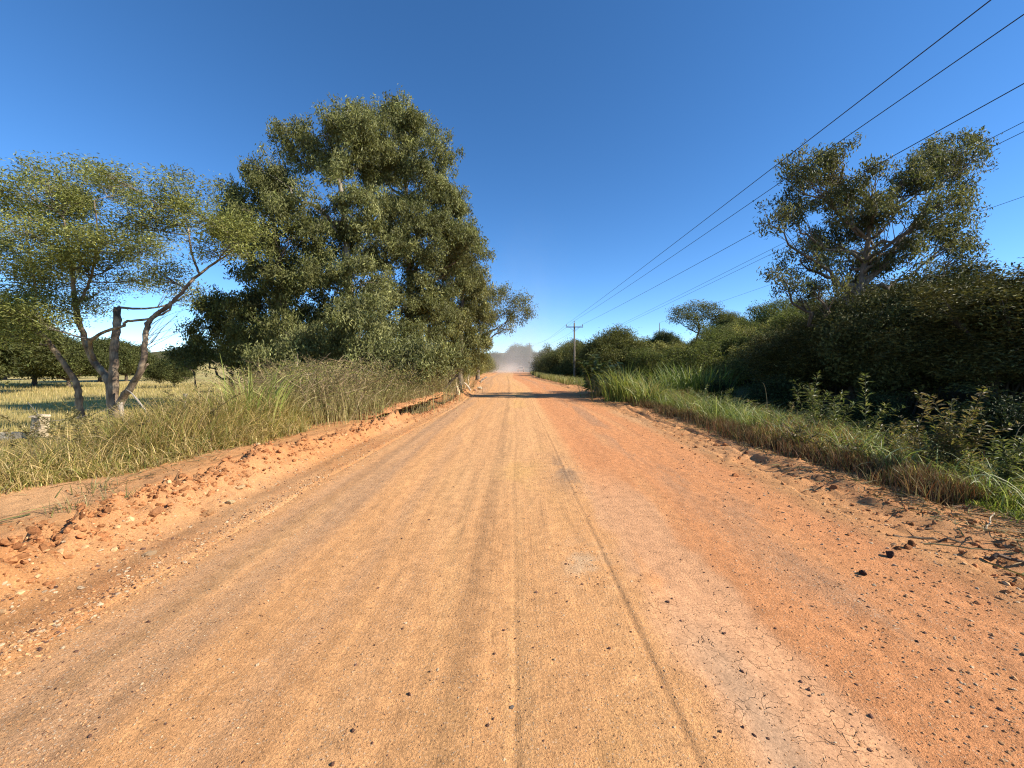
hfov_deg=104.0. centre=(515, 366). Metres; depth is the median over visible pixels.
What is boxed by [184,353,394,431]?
dry bush
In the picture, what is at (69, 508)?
grass tuft
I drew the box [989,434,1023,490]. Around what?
weed
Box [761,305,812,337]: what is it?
green shrub
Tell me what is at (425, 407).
dry bush
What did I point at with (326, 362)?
dry bush
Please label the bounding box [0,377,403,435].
pasture grass
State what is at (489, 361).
olive shrub
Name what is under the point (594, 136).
sky
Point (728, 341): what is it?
green shrub
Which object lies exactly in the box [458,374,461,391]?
fence post
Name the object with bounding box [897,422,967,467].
weed
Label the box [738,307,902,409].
dark shrub
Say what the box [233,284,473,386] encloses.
bush
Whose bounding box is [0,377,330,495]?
verge grass
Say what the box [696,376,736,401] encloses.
shrub
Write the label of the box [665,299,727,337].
flat topped tree
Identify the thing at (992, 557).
fallen stick
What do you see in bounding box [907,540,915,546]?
earth clod
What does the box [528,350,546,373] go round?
olive shrub
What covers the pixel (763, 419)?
verge grass
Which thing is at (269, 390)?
grass clump
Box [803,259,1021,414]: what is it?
dark shrub
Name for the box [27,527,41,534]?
earth clod
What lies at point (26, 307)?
feathery tree
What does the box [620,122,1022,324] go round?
power line
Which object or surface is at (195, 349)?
eucalyptus tree
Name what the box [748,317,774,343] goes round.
olive shrub
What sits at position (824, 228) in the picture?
power line
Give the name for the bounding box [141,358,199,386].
bush
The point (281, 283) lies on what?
eucalyptus tree
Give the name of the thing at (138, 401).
dead branch
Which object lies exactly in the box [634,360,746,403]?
grass clump
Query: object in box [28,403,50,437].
masonry pillar
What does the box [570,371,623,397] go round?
grass clump
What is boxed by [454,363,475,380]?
olive shrub
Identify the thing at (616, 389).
grass clump
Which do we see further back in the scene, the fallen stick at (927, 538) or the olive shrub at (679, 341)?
the olive shrub at (679, 341)
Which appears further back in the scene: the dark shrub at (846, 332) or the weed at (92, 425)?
the dark shrub at (846, 332)
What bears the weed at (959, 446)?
on the ground at (12, 502)
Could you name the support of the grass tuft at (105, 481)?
on the ground at (12, 502)
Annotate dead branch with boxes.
[126,389,146,411]
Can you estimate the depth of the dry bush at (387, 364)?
17.12 m
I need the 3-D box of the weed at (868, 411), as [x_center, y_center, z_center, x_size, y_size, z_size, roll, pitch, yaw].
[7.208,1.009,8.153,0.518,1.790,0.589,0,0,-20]
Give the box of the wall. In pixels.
[0,432,29,439]
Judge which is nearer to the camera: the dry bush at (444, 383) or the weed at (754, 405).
the weed at (754, 405)
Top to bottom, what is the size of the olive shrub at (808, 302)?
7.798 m
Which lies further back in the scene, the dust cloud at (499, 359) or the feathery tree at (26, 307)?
the dust cloud at (499, 359)
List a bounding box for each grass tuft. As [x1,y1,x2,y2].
[41,492,99,517]
[67,473,125,496]
[98,483,139,499]
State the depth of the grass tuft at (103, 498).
4.66 m
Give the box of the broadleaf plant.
[575,354,623,393]
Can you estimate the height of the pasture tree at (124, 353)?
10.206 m
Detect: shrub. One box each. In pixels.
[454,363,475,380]
[474,361,488,375]
[482,356,496,372]
[487,355,498,372]
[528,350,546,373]
[533,335,578,375]
[556,337,624,377]
[619,346,676,384]
[648,340,687,363]
[655,337,729,381]
[667,332,699,351]
[695,323,751,346]
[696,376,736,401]
[697,331,752,362]
[711,342,763,384]
[723,323,760,342]
[725,317,763,334]
[729,315,841,396]
[733,371,817,415]
[737,295,795,333]
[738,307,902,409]
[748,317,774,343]
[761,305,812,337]
[777,292,843,313]
[784,279,888,328]
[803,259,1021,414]
[832,386,915,434]
[857,257,1023,426]
[870,254,1023,297]
[920,384,1023,466]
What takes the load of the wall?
on the ground at (12, 502)
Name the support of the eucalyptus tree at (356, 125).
on the ground at (12, 502)
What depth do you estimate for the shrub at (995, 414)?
9.53 m
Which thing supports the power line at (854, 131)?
attached to the utility pole
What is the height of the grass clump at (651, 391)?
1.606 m
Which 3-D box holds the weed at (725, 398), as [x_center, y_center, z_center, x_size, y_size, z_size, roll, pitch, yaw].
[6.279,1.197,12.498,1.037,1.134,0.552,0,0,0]
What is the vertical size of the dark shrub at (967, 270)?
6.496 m
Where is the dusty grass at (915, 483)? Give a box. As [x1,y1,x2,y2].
[613,392,1016,505]
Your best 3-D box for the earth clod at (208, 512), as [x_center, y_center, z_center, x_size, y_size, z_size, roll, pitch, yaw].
[-3.279,1.566,4.269,0.092,0.088,0.111,0,0,28]
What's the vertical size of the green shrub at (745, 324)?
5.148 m
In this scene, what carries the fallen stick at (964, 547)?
on the ground at (12, 502)
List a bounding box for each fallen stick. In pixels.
[893,534,970,542]
[923,543,1013,552]
[983,552,1023,563]
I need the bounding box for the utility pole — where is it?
[566,321,582,377]
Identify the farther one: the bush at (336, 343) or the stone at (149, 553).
the bush at (336, 343)
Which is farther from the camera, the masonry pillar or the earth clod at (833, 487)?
the masonry pillar
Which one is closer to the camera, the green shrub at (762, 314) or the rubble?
the rubble
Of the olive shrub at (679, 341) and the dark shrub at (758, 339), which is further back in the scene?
the olive shrub at (679, 341)
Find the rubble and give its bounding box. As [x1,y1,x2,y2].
[0,389,1023,614]
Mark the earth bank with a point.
(400, 408)
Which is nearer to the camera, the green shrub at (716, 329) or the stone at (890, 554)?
the stone at (890, 554)
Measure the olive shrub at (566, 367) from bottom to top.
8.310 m
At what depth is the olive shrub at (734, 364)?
31.11 m
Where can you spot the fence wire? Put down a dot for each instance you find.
(106, 409)
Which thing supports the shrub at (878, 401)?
on the ground at (12, 502)
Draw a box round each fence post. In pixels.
[118,402,123,419]
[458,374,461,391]
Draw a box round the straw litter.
[0,410,1023,575]
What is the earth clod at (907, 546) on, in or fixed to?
on the road
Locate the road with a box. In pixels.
[0,370,1023,767]
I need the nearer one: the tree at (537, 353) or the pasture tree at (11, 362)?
the pasture tree at (11, 362)
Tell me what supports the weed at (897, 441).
on the ground at (12, 502)
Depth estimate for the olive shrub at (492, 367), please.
94.11 m
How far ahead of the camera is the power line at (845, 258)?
26.97 m
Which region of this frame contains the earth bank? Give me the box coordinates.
[352,392,444,419]
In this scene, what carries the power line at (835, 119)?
attached to the utility pole
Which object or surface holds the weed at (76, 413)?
on the ground at (12, 502)
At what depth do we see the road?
2.43 m
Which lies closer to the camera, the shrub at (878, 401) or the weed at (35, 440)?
the weed at (35, 440)
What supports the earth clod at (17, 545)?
on the ground at (12, 502)
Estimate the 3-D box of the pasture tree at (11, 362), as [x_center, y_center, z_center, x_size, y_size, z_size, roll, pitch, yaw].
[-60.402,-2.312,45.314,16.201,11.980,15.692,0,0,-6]
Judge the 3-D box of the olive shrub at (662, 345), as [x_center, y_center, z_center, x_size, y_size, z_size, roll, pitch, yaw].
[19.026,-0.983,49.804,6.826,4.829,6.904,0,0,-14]
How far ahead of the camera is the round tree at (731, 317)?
84.76 m
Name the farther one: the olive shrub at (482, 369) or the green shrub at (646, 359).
the olive shrub at (482, 369)
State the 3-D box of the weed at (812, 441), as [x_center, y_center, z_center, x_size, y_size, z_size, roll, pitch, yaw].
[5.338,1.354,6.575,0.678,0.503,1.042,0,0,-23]
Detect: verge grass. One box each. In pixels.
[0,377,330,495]
[530,371,1023,522]
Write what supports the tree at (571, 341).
on the ground at (12, 502)
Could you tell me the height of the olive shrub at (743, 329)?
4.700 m
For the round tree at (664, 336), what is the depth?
60.73 m
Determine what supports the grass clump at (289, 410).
on the ground at (12, 502)
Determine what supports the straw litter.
on the ground at (12, 502)
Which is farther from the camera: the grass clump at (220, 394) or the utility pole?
the utility pole
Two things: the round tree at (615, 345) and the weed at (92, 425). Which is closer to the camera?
the weed at (92, 425)
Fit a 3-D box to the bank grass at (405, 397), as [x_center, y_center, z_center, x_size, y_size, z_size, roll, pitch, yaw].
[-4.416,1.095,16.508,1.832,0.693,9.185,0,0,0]
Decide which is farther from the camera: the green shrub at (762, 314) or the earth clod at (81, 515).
the green shrub at (762, 314)
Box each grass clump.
[119,373,314,424]
[201,356,321,427]
[242,379,320,424]
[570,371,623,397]
[586,359,665,401]
[620,373,683,406]
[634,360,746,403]
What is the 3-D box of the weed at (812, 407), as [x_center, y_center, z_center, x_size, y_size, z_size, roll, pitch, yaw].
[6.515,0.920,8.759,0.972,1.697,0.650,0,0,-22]
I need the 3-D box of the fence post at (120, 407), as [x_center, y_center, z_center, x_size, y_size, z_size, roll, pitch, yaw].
[-13.293,1.697,13.501,0.268,0.982,0.142,0,0,0]
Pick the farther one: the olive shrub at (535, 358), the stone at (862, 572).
the olive shrub at (535, 358)
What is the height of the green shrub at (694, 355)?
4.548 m
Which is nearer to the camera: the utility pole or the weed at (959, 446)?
the weed at (959, 446)
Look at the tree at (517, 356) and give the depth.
152.68 m
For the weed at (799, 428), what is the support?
on the ground at (12, 502)
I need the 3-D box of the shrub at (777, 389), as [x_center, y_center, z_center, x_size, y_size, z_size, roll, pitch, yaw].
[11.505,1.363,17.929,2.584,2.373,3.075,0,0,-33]
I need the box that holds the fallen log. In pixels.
[444,373,458,388]
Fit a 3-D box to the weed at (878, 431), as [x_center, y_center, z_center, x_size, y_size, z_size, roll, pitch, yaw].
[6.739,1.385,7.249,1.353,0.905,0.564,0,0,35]
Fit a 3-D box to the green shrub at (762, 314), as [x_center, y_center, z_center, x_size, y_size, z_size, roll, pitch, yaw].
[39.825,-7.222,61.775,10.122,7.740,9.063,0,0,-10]
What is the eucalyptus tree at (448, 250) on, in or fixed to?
on the ground at (12, 502)
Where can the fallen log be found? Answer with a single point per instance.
(453, 378)
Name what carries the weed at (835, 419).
on the ground at (12, 502)
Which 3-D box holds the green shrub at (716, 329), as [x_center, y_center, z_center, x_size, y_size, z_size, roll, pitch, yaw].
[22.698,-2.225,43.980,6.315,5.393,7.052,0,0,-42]
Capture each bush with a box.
[159,360,332,405]
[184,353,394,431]
[200,353,403,399]
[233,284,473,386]
[261,353,419,422]
[299,353,439,412]
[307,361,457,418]
[362,360,477,413]
[397,363,487,393]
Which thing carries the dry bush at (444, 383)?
on the ground at (12, 502)
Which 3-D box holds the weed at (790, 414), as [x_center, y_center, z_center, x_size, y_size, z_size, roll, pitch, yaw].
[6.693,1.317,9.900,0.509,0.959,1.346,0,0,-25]
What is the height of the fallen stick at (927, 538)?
0.068 m
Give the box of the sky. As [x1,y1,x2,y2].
[0,0,1023,353]
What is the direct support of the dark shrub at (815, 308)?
on the ground at (12, 502)
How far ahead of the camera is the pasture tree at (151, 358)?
84.10 m
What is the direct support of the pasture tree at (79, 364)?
on the ground at (12, 502)
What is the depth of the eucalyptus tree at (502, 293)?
46.43 m
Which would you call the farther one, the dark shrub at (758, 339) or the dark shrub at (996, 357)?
the dark shrub at (758, 339)
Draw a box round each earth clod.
[11,542,22,548]
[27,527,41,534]
[79,511,85,518]
[150,506,164,514]
[201,508,213,516]
[829,485,837,488]
[903,544,912,549]
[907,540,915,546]
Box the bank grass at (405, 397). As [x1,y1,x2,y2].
[350,384,441,413]
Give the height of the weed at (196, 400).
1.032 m
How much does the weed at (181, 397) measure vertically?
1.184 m
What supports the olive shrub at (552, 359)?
on the ground at (12, 502)
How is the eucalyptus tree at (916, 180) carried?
on the ground at (12, 502)
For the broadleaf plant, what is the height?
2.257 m
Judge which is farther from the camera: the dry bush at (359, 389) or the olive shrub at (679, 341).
the olive shrub at (679, 341)
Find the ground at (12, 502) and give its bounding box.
[0,350,1023,665]
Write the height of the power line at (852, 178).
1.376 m
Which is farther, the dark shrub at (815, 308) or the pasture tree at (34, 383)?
the pasture tree at (34, 383)
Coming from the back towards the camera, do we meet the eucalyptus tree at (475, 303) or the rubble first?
the eucalyptus tree at (475, 303)
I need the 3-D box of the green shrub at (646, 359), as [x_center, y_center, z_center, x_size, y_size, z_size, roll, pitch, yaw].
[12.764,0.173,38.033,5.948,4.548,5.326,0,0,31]
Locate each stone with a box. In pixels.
[142,550,156,556]
[226,500,235,503]
[859,570,866,575]
[885,551,894,558]
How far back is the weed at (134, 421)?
7.45 m
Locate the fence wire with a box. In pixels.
[53,396,182,428]
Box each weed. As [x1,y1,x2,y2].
[0,410,69,451]
[27,418,149,452]
[34,399,125,436]
[94,395,169,428]
[148,382,215,421]
[163,389,243,434]
[688,384,708,401]
[699,388,732,410]
[746,400,769,415]
[766,401,807,425]
[786,424,817,443]
[790,378,905,437]
[792,371,832,430]
[797,430,875,460]
[842,420,934,448]
[856,373,889,438]
[876,421,909,458]
[896,385,1023,475]
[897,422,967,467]
[933,433,1000,480]
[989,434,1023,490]
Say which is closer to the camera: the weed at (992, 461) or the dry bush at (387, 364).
the weed at (992, 461)
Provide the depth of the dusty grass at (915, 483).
5.88 m
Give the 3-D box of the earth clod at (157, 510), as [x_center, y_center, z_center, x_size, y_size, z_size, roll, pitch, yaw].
[-3.556,1.428,3.945,0.138,0.092,0.112,0,0,19]
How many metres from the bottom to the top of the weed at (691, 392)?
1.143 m
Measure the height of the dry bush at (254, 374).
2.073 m
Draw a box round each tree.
[0,149,294,422]
[0,310,78,384]
[13,336,125,386]
[26,335,85,385]
[79,336,139,381]
[89,339,162,380]
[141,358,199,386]
[159,282,270,397]
[205,150,334,364]
[248,93,409,378]
[347,85,496,381]
[421,231,498,384]
[475,281,538,379]
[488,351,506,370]
[504,342,536,370]
[533,348,554,360]
[559,338,585,349]
[574,322,657,376]
[643,328,682,346]
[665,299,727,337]
[708,309,747,330]
[749,125,1002,405]
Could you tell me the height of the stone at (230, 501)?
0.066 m
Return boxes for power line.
[535,0,990,344]
[545,14,1023,340]
[554,83,1023,341]
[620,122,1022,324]
[624,131,1023,324]
[680,196,1023,315]

